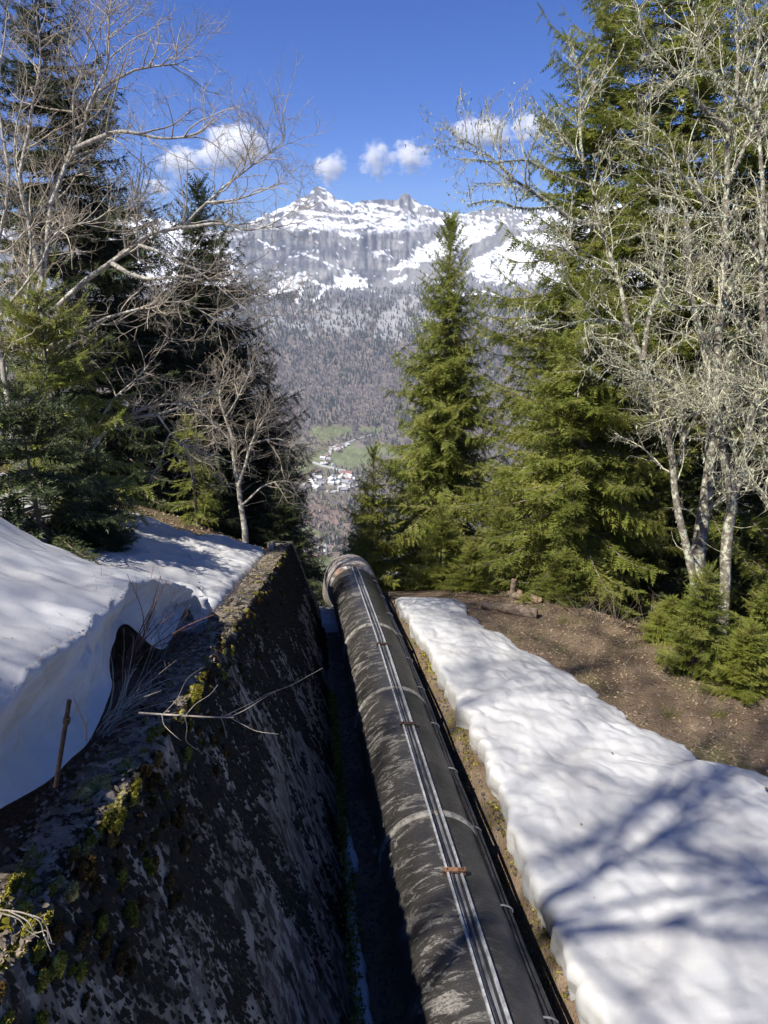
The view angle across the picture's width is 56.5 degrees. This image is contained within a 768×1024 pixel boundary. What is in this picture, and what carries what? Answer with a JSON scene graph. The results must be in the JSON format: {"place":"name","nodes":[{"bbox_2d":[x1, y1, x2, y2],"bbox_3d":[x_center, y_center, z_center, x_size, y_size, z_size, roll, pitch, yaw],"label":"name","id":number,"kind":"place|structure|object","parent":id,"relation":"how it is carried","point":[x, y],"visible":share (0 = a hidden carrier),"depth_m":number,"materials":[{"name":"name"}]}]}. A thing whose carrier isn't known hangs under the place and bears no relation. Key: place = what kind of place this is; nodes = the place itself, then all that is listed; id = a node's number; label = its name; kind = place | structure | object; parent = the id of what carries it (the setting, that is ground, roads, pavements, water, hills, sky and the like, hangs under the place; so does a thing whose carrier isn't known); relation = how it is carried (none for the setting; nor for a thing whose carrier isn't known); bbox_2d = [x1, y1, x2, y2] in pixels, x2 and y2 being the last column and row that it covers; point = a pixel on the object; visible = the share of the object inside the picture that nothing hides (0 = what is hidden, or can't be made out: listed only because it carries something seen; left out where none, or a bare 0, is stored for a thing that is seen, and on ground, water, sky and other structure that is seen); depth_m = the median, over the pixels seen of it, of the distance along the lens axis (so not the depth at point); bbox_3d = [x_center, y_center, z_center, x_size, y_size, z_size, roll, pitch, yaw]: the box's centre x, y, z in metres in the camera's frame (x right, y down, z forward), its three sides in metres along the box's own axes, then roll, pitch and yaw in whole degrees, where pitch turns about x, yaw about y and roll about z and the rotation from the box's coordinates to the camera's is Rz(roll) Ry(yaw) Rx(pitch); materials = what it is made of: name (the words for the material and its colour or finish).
{"place":"outdoors","nodes":[
{"label":"outdoors","id":0,"kind":"place"},
{"bbox_2d":[312,462,340,472],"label":"road","id":1,"kind":"structure","parent":0,"point":[322,465],"depth_m":1861.30,"materials":[{"name":"grey asphalt"}]},
{"bbox_2d":[326,484,357,492],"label":"road","id":2,"kind":"structure","parent":0,"point":[332,491],"depth_m":1655.22,"materials":[{"name":"grey asphalt"}]},
{"bbox_2d":[340,433,377,444],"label":"road","id":3,"kind":"structure","parent":0,"point":[356,439],"depth_m":2098.56,"materials":[{"name":"grey asphalt"}]},
{"bbox_2d":[0,187,767,605],"bbox_3d":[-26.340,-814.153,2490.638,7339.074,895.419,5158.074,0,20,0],"label":"mountain","id":4,"kind":"structure","parent":0,"point":[380,243],"depth_m":3402.23,"materials":[{"name":"grey stone"}]},
{"bbox_2d":[314,484,321,490],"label":"house","id":5,"kind":"structure","parent":4,"relation":"on","point":[319,487],"depth_m":1671.87,"materials":[{"name":"metal"}]},
{"bbox_2d":[328,476,335,480],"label":"house","id":6,"kind":"structure","parent":4,"relation":"on","point":[330,478],"depth_m":1732.93,"materials":[{"name":"metal"}]},
{"bbox_2d":[340,486,347,491],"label":"house","id":7,"kind":"structure","parent":4,"relation":"on","point":[342,489],"depth_m":1645.49,"materials":[{"name":"white paint"}]},
{"bbox_2d":[341,479,349,484],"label":"house","id":8,"kind":"structure","parent":4,"relation":"on","point":[343,481],"depth_m":1705.76,"materials":[{"name":"white paint"}]},
{"bbox_2d":[340,470,353,474],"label":"barn","id":9,"kind":"structure","parent":4,"relation":"on","point":[348,472],"depth_m":1778.29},
{"bbox_2d":[40,276,664,579],"bbox_3d":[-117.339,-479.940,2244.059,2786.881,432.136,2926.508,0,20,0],"label":"conifer wood","id":10,"kind":"object","parent":4,"relation":"on","point":[331,353],"visible":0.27,"depth_m":2850.02,"materials":[{"name":"plant"}]},
{"bbox_2d":[58,284,681,592],"bbox_3d":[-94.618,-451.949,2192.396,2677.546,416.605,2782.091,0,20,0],"label":"bare wood","id":11,"kind":"object","parent":4,"relation":"on","point":[354,429],"visible":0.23,"depth_m":2438.74,"materials":[{"name":"grey plant"}]},
{"bbox_2d":[289,418,530,582],"bbox_3d":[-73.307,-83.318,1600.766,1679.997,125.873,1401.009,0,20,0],"label":"spring wood","id":12,"kind":"object","parent":4,"relation":"on","point":[324,534],"visible":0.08,"depth_m":1508.32,"materials":[{"name":"plant"}]},
{"bbox_2d":[0,462,767,1023],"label":"ground","id":13,"kind":"structure","parent":0,"point":[16,812],"depth_m":11.99,"materials":[{"name":"soil"}]},
{"bbox_2d":[0,350,140,565],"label":"young fir","id":14,"kind":"object","parent":13,"relation":"on","point":[39,422],"visible":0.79,"depth_m":10.93,"materials":[{"name":"green plant"}]},
{"bbox_2d":[43,495,128,551],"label":"fir sapling","id":15,"kind":"object","parent":13,"relation":"on","point":[91,535],"visible":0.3,"depth_m":11.78,"materials":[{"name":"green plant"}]},
{"bbox_2d":[0,249,172,529],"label":"young fir","id":16,"kind":"object","parent":13,"relation":"on","point":[36,338],"visible":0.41,"depth_m":13.26,"materials":[{"name":"green plant"}]},
{"bbox_2d":[0,0,181,462],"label":"bare tree","id":17,"kind":"object","parent":13,"relation":"on","point":[5,205],"visible":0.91,"depth_m":12.61,"materials":[{"name":"grey plant"}]},
{"bbox_2d":[38,422,144,551],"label":"young fir","id":18,"kind":"object","parent":13,"relation":"on","point":[87,467],"visible":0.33,"depth_m":12.29,"materials":[{"name":"green plant"}]},
{"bbox_2d":[0,517,201,808],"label":"snow drift","id":19,"kind":"object","parent":13,"relation":"on","point":[43,585],"visible":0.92,"depth_m":5.73,"materials":[{"name":"white snow"}]},
{"bbox_2d":[3,572,184,698],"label":"bark crumbs","id":20,"kind":"object","parent":19,"relation":"on","point":[86,618],"visible":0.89,"depth_m":5.75,"materials":[{"name":"brown plant"}]},
{"bbox_2d":[84,490,141,552],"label":"fir sapling","id":21,"kind":"object","parent":13,"relation":"on","point":[118,543],"visible":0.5,"depth_m":12.09,"materials":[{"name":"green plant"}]},
{"bbox_2d":[0,0,257,530],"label":"fir tree","id":22,"kind":"object","parent":13,"relation":"on","point":[108,252],"visible":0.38,"depth_m":19.68,"materials":[{"name":"green plant"}]},
{"bbox_2d":[3,460,266,550],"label":"leaf litter","id":23,"kind":"object","parent":13,"relation":"on","point":[209,530],"visible":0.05,"depth_m":18.01,"materials":[{"name":"brown plant"}]},
{"bbox_2d":[0,472,272,632],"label":"snow field","id":24,"kind":"structure","parent":13,"relation":"on","point":[208,569],"depth_m":12.88,"materials":[{"name":"white snow"}]},
{"bbox_2d":[30,148,250,524],"bbox_3d":[-8.497,-3.606,24.961,8.788,16.826,9.231,-9,22,-23],"label":"fir tree","id":25,"kind":"object","parent":13,"relation":"on","point":[116,297],"visible":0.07,"depth_m":23.16,"materials":[{"name":"green plant"}]},
{"bbox_2d":[96,554,214,681],"bbox_3d":[-2.401,1.076,7.580,1.279,1.305,1.426,-15,25,-35],"label":"bare shrub","id":26,"kind":"object","parent":13,"relation":"on","point":[136,650],"visible":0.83,"depth_m":7.25,"materials":[{"name":"brown plant"}]},
{"bbox_2d":[109,593,221,695],"bbox_3d":[-2.454,1.489,7.848,1.356,1.228,2.568,-5,21,-13],"label":"bare shrub","id":27,"kind":"object","parent":13,"relation":"on","point":[159,661],"visible":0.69,"depth_m":7.81,"materials":[{"name":"brown plant"}]},
{"bbox_2d":[80,303,256,494],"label":"bare tree","id":28,"kind":"object","parent":13,"relation":"on","point":[95,442],"visible":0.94,"depth_m":14.98,"materials":[{"name":"grey plant"}]},
{"bbox_2d":[0,0,346,464],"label":"bare tree","id":29,"kind":"object","parent":13,"relation":"on","point":[57,183],"visible":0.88,"depth_m":13.12,"materials":[{"name":"grey plant"}]},
{"bbox_2d":[0,541,354,1023],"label":"retaining wall","id":30,"kind":"structure","parent":13,"relation":"on","point":[249,928],"depth_m":6.09,"materials":[{"name":"concrete"}]},
{"bbox_2d":[0,899,33,932],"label":"moss cushion","id":31,"kind":"object","parent":30,"relation":"on","point":[5,920],"visible":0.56,"depth_m":3.38,"materials":[{"name":"green plant"}]},
{"bbox_2d":[4,866,40,895],"bbox_3d":[-1.872,1.933,3.681,0.220,0.193,0.214,-13,24,-31],"label":"moss cushion","id":32,"kind":"object","parent":30,"relation":"on","point":[15,883],"visible":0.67,"depth_m":3.64,"materials":[{"name":"green plant"}]},
{"bbox_2d":[0,909,54,950],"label":"dry rootlets","id":33,"kind":"object","parent":30,"relation":"hanging from","point":[25,919],"visible":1,"depth_m":2.92,"materials":[{"name":"beige plant"}]},
{"bbox_2d":[13,848,48,870],"bbox_3d":[-1.898,1.926,3.860,0.200,0.116,0.275,0,20,0],"label":"moss cushion","id":34,"kind":"object","parent":30,"relation":"on","point":[32,853],"visible":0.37,"depth_m":3.87,"materials":[{"name":"green plant"}]},
{"bbox_2d":[53,699,71,787],"bbox_3d":[-1.754,1.272,3.909,0.173,0.500,0.042,-18,27,-41],"label":"iron stake","id":35,"kind":"object","parent":30,"relation":"on","point":[66,720],"visible":1,"depth_m":3.89,"materials":[{"name":"brown metal"}]},
{"bbox_2d":[74,698,87,740],"bbox_3d":[-1.686,1.157,4.008,0.042,0.227,0.114,-15,25,-35],"label":"dry twig","id":36,"kind":"object","parent":30,"relation":"on","point":[85,726],"visible":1,"depth_m":4.00,"materials":[{"name":"brown wood"}]},
{"bbox_2d":[66,848,103,897],"bbox_3d":[-1.639,1.978,3.907,0.177,0.371,0.218,0,20,0],"label":"moss cushion","id":37,"kind":"object","parent":30,"relation":"attached to","point":[86,868],"visible":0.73,"depth_m":3.84,"materials":[{"name":"plant"}]},
{"bbox_2d":[71,772,112,804],"bbox_3d":[-1.890,1.861,4.634,0.264,0.119,0.506,0,20,0],"label":"moss cushion","id":38,"kind":"object","parent":30,"relation":"on","point":[97,782],"visible":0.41,"depth_m":4.69,"materials":[{"name":"green plant"}]},
{"bbox_2d":[96,811,122,841],"bbox_3d":[-1.671,1.897,4.328,0.182,0.194,0.225,0,20,0],"label":"moss cushion","id":39,"kind":"object","parent":30,"relation":"on","point":[113,823],"visible":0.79,"depth_m":4.29,"materials":[{"name":"plant"}]},
{"bbox_2d":[115,755,138,777],"bbox_3d":[-1.804,1.842,4.969,0.234,0.097,0.484,0,20,0],"label":"moss cushion","id":40,"kind":"object","parent":30,"relation":"on","point":[125,762],"visible":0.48,"depth_m":5.05,"materials":[{"name":"green plant"}]},
{"bbox_2d":[123,900,139,927],"bbox_3d":[-1.459,2.378,4.165,0.108,0.250,0.122,11,23,28],"label":"moss cushion","id":41,"kind":"object","parent":30,"relation":"attached to","point":[131,911],"visible":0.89,"depth_m":4.12,"materials":[{"name":"green plant"}]},
{"bbox_2d":[91,629,184,741],"bbox_3d":[-2.204,1.565,6.344,0.859,1.047,1.475,0,20,0],"label":"bare shrub","id":42,"kind":"object","parent":30,"relation":"on","point":[124,705],"visible":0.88,"depth_m":6.14,"materials":[{"name":"brown plant"}]},
{"bbox_2d":[0,545,285,967],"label":"leaf litter","id":43,"kind":"object","parent":30,"relation":"on","point":[24,939],"visible":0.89,"depth_m":4.64,"materials":[{"name":"brown plant"}]},
{"bbox_2d":[0,548,286,958],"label":"edge moss","id":44,"kind":"object","parent":30,"relation":"attached to","point":[71,891],"visible":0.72,"depth_m":4.01,"materials":[{"name":"green plant"}]},
{"bbox_2d":[0,551,293,1023],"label":"edge moss","id":45,"kind":"object","parent":30,"relation":"attached to","point":[57,935],"visible":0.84,"depth_m":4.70,"materials":[{"name":"green plant"}]},
{"bbox_2d":[142,857,156,876],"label":"moss cushion","id":46,"kind":"object","parent":30,"relation":"attached to","point":[148,864],"visible":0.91,"depth_m":4.55,"materials":[{"name":"green plant"}]},
{"bbox_2d":[142,765,161,793],"bbox_3d":[-1.677,1.913,5.081,0.168,0.276,0.250,0,20,0],"label":"moss cushion","id":47,"kind":"object","parent":30,"relation":"attached to","point":[153,780],"visible":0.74,"depth_m":5.05,"materials":[{"name":"plant"}]},
{"bbox_2d":[146,724,164,741],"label":"moss cushion","id":48,"kind":"object","parent":30,"relation":"on","point":[156,729],"visible":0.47,"depth_m":5.65,"materials":[{"name":"green plant"}]},
{"bbox_2d":[186,683,203,706],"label":"moss cushion","id":49,"kind":"object","parent":30,"relation":"on","point":[196,696],"visible":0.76,"depth_m":6.65,"materials":[{"name":"plant"}]},
{"bbox_2d":[211,634,223,646],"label":"moss cushion","id":50,"kind":"object","parent":30,"relation":"on","point":[219,638],"visible":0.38,"depth_m":8.55,"materials":[{"name":"green plant"}]},
{"bbox_2d":[139,666,321,749],"bbox_3d":[-1.025,1.308,4.780,1.207,0.822,0.522,-3,20,-9],"label":"fallen twig","id":51,"kind":"object","parent":30,"relation":"on","point":[163,714],"visible":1,"depth_m":4.75,"materials":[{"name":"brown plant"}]},
{"bbox_2d":[89,294,276,540],"bbox_3d":[-7.005,-1.876,24.133,7.031,10.713,7.385,16,26,38],"label":"fir tree","id":52,"kind":"object","parent":13,"relation":"on","point":[174,366],"visible":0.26,"depth_m":22.95,"materials":[{"name":"green plant"}]},
{"bbox_2d":[164,410,230,527],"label":"young spruce","id":53,"kind":"object","parent":13,"relation":"on","point":[196,514],"visible":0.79,"depth_m":18.17,"materials":[{"name":"green plant"}]},
{"bbox_2d":[131,171,326,601],"bbox_3d":[-6.452,-2.710,26.732,9.539,18.187,10.059,0,20,0],"label":"fir tree","id":54,"kind":"object","parent":13,"relation":"on","point":[204,301],"visible":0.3,"depth_m":24.52,"materials":[{"name":"green plant"}]},
{"bbox_2d":[163,320,350,542],"bbox_3d":[-3.158,-1.856,17.879,5.198,5.522,2.905,10,22,26],"label":"bare tree","id":55,"kind":"object","parent":13,"relation":"on","point":[241,503],"visible":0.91,"depth_m":18.07,"materials":[{"name":"grey plant"}]},
{"bbox_2d":[222,358,323,604],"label":"fir tree","id":56,"kind":"object","parent":13,"relation":"on","point":[254,505],"visible":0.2,"depth_m":25.76,"materials":[{"name":"green plant"}]},
{"bbox_2d":[256,446,334,606],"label":"fir tree","id":57,"kind":"object","parent":13,"relation":"on","point":[291,521],"visible":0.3,"depth_m":23.55,"materials":[{"name":"green plant"}]},
{"bbox_2d":[319,606,337,632],"bbox_3d":[-1.954,2.971,21.322,1.526,5.364,4.427,-2,20,-6],"label":"snow patch","id":58,"kind":"object","parent":13,"relation":"on","point":[329,621],"visible":0.24,"depth_m":19.54,"materials":[{"name":"white snow"}]},
{"bbox_2d":[339,504,375,558],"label":"spruce tree","id":59,"kind":"object","parent":13,"relation":"on","point":[351,545],"visible":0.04,"depth_m":33.30,"materials":[{"name":"green plant"}]},
{"bbox_2d":[340,440,415,590],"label":"spruce tree","id":60,"kind":"object","parent":13,"relation":"on","point":[379,569],"visible":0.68,"depth_m":26.62,"materials":[{"name":"green plant"}]},
{"bbox_2d":[399,497,467,590],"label":"young spruce","id":61,"kind":"object","parent":13,"relation":"on","point":[436,572],"visible":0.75,"depth_m":21.92,"materials":[{"name":"green plant"}]},
{"bbox_2d":[320,554,548,1023],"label":"water pipe","id":62,"kind":"object","parent":13,"relation":"on","point":[438,980],"visible":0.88,"depth_m":8.53,"materials":[{"name":"black metal"}]},
{"bbox_2d":[352,567,511,1023],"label":"cable ladder","id":63,"kind":"object","parent":62,"relation":"attached to","point":[488,981],"visible":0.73,"depth_m":8.12,"materials":[{"name":"metal"}]},
{"bbox_2d":[373,577,558,1023],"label":"side conduit","id":64,"kind":"object","parent":62,"relation":"attached to","point":[546,1006],"visible":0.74,"depth_m":8.54,"materials":[{"name":"metal"}]},
{"bbox_2d":[338,209,531,590],"bbox_3d":[2.360,-1.848,28.366,9.612,18.903,8.808,0,20,0],"label":"spruce tree","id":65,"kind":"object","parent":13,"relation":"on","point":[446,400],"visible":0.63,"depth_m":26.70,"materials":[{"name":"green plant"}]},
{"bbox_2d":[328,643,567,1023],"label":"foot moss","id":66,"kind":"object","parent":13,"relation":"on","point":[333,713],"visible":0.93,"depth_m":9.86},
{"bbox_2d":[328,598,568,1023],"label":"channel gravel","id":67,"kind":"structure","parent":13,"relation":"on","point":[382,994],"depth_m":10.51,"materials":[{"name":"grey gravel"}]},
{"bbox_2d":[344,817,373,1023],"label":"snow ribbon","id":68,"kind":"object","parent":67,"relation":"on","point":[365,996],"visible":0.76,"depth_m":8.30,"materials":[{"name":"white snow"}]},
{"bbox_2d":[437,540,499,594],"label":"young spruce","id":69,"kind":"object","parent":13,"relation":"on","point":[469,582],"visible":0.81,"depth_m":20.35,"materials":[{"name":"green plant"}]},
{"bbox_2d":[457,492,533,592],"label":"young spruce","id":70,"kind":"object","parent":13,"relation":"on","point":[490,552],"visible":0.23,"depth_m":22.51,"materials":[{"name":"green plant"}]},
{"bbox_2d":[480,601,537,618],"bbox_3d":[3.140,2.459,18.076,1.520,0.374,0.338,12,23,29],"label":"fallen log","id":71,"kind":"object","parent":13,"relation":"on","point":[510,609],"visible":1,"depth_m":17.88,"materials":[{"name":"brown wood"}]},
{"bbox_2d":[509,578,516,598],"bbox_3d":[3.504,2.089,19.416,0.200,0.590,0.188,0,20,0],"label":"wood chunk","id":72,"kind":"object","parent":13,"relation":"on","point":[513,585],"visible":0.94,"depth_m":19.34,"materials":[{"name":"brown wood"}]},
{"bbox_2d":[506,590,522,599],"bbox_3d":[3.562,2.264,19.371,0.222,0.388,0.768,-6,21,-17],"label":"wood chunk","id":73,"kind":"object","parent":13,"relation":"on","point":[514,595],"visible":0.67,"depth_m":19.31,"materials":[{"name":"brown wood"}]},
{"bbox_2d":[526,593,538,602],"bbox_3d":[3.925,2.271,18.949,0.188,0.377,0.699,-3,20,-8],"label":"wood chunk","id":74,"kind":"object","parent":13,"relation":"on","point":[535,598],"visible":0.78,"depth_m":18.66,"materials":[{"name":"brown wood"}]},
{"bbox_2d":[527,544,598,608],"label":"young spruce","id":75,"kind":"object","parent":13,"relation":"on","point":[564,581],"visible":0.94,"depth_m":18.70,"materials":[{"name":"green plant"}]},
{"bbox_2d":[405,29,723,592],"bbox_3d":[3.692,-3.680,14.987,6.633,11.657,3.357,0,20,0],"label":"bare tree","id":76,"kind":"object","parent":13,"relation":"on","point":[666,437],"visible":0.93,"depth_m":14.30,"materials":[{"name":"grey plant"}]},
{"bbox_2d":[419,0,720,610],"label":"spruce tree","id":77,"kind":"object","parent":13,"relation":"on","point":[596,113],"visible":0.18,"depth_m":22.66,"materials":[{"name":"green plant"}]},
{"bbox_2d":[442,250,700,622],"bbox_3d":[5.377,-1.334,19.845,7.615,11.222,7.496,0,20,0],"label":"spruce tree","id":78,"kind":"object","parent":13,"relation":"on","point":[576,496],"visible":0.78,"depth_m":19.40,"materials":[{"name":"green plant"}]},
{"bbox_2d":[391,0,767,630],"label":"spruce tree","id":79,"kind":"object","parent":13,"relation":"on","point":[664,114],"visible":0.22,"depth_m":20.78,"materials":[{"name":"green plant"}]},
{"bbox_2d":[395,597,767,1023],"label":"snow field","id":80,"kind":"structure","parent":13,"relation":"on","point":[660,854],"depth_m":8.75,"materials":[{"name":"white snow"}]},
{"bbox_2d":[518,265,645,607],"bbox_3d":[7.165,-0.968,24.645,5.549,14.430,5.117,-18,27,-40],"label":"fir tree","id":81,"kind":"object","parent":13,"relation":"on","point":[584,400],"visible":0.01,"depth_m":23.25,"materials":[{"name":"green plant"}]},
{"bbox_2d":[547,586,659,634],"bbox_3d":[5.565,2.362,17.087,3.462,1.678,2.320,7,21,17],"label":"dry brush","id":82,"kind":"object","parent":13,"relation":"on","point":[614,617],"visible":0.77,"depth_m":17.05,"materials":[{"name":"brown plant"}]},
{"bbox_2d":[453,589,767,772],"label":"leaf litter","id":83,"kind":"object","parent":13,"relation":"on","point":[709,718],"visible":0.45,"depth_m":14.67,"materials":[{"name":"brown plant"}]},
{"bbox_2d":[459,590,767,769],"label":"fallen sticks","id":84,"kind":"object","parent":13,"relation":"on","point":[633,671],"visible":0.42,"depth_m":14.33,"materials":[{"name":"brown wood"}]},
{"bbox_2d":[499,0,767,631],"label":"spruce tree","id":85,"kind":"object","parent":13,"relation":"on","point":[743,556],"visible":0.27,"depth_m":19.44,"materials":[{"name":"green plant"}]},
{"bbox_2d":[633,594,686,647],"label":"young spruce","id":86,"kind":"object","parent":13,"relation":"on","point":[667,607],"visible":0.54,"depth_m":15.78,"materials":[{"name":"green plant"}]},
{"bbox_2d":[656,705,685,719],"bbox_3d":[5.025,3.499,12.588,0.544,0.177,0.473,15,25,35],"label":"grass tuft","id":87,"kind":"object","parent":13,"relation":"on","point":[668,712],"visible":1,"depth_m":12.59,"materials":[{"name":"brown plant"}]},
{"bbox_2d":[577,0,767,647],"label":"bare tree","id":88,"kind":"object","parent":13,"relation":"on","point":[726,547],"visible":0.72,"depth_m":14.60,"materials":[{"name":"grey plant"}]},
{"bbox_2d":[612,161,766,597],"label":"bare tree","id":89,"kind":"object","parent":13,"relation":"on","point":[701,527],"visible":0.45,"depth_m":17.14,"materials":[{"name":"grey plant"}]},
{"bbox_2d":[612,0,767,513],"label":"bare tree","id":90,"kind":"object","parent":13,"relation":"on","point":[761,258],"visible":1,"depth_m":12.78,"materials":[{"name":"grey plant"}]},
{"bbox_2d":[646,560,735,683],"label":"young spruce","id":91,"kind":"object","parent":13,"relation":"on","point":[698,642],"visible":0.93,"depth_m":13.81,"materials":[{"name":"green plant"}]},
{"bbox_2d":[623,207,767,635],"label":"fir tree","id":92,"kind":"object","parent":13,"relation":"on","point":[674,583],"visible":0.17,"depth_m":20.45,"materials":[{"name":"green plant"}]},
{"bbox_2d":[710,703,729,724],"bbox_3d":[5.911,3.541,12.408,0.498,0.179,0.628,0,20,0],"label":"grass tuft","id":93,"kind":"object","parent":13,"relation":"on","point":[721,713],"visible":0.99,"depth_m":12.50,"materials":[{"name":"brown plant"}]},
{"bbox_2d":[697,615,767,706],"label":"young spruce","id":94,"kind":"object","parent":13,"relation":"on","point":[744,654],"visible":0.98,"depth_m":13.02,"materials":[{"name":"green plant"}]},
{"bbox_2d":[717,463,766,628],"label":"fir tree","id":95,"kind":"object","parent":13,"relation":"on","point":[737,560],"depth_m":26.12,"materials":[{"name":"green plant"}]},
{"bbox_2d":[724,565,767,668],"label":"young spruce","id":96,"kind":"object","parent":13,"relation":"on","point":[760,606],"visible":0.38,"depth_m":14.98,"materials":[{"name":"green plant"}]},
{"bbox_2d":[730,459,767,628],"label":"fir tree","id":97,"kind":"object","parent":13,"relation":"on","point":[755,548],"visible":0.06,"depth_m":21.67,"materials":[{"name":"green plant"}]},
{"bbox_2d":[0,0,767,229],"label":"sky","id":98,"kind":"structure","parent":0,"point":[376,61],"materials":[{"name":"blue"}]}
]}

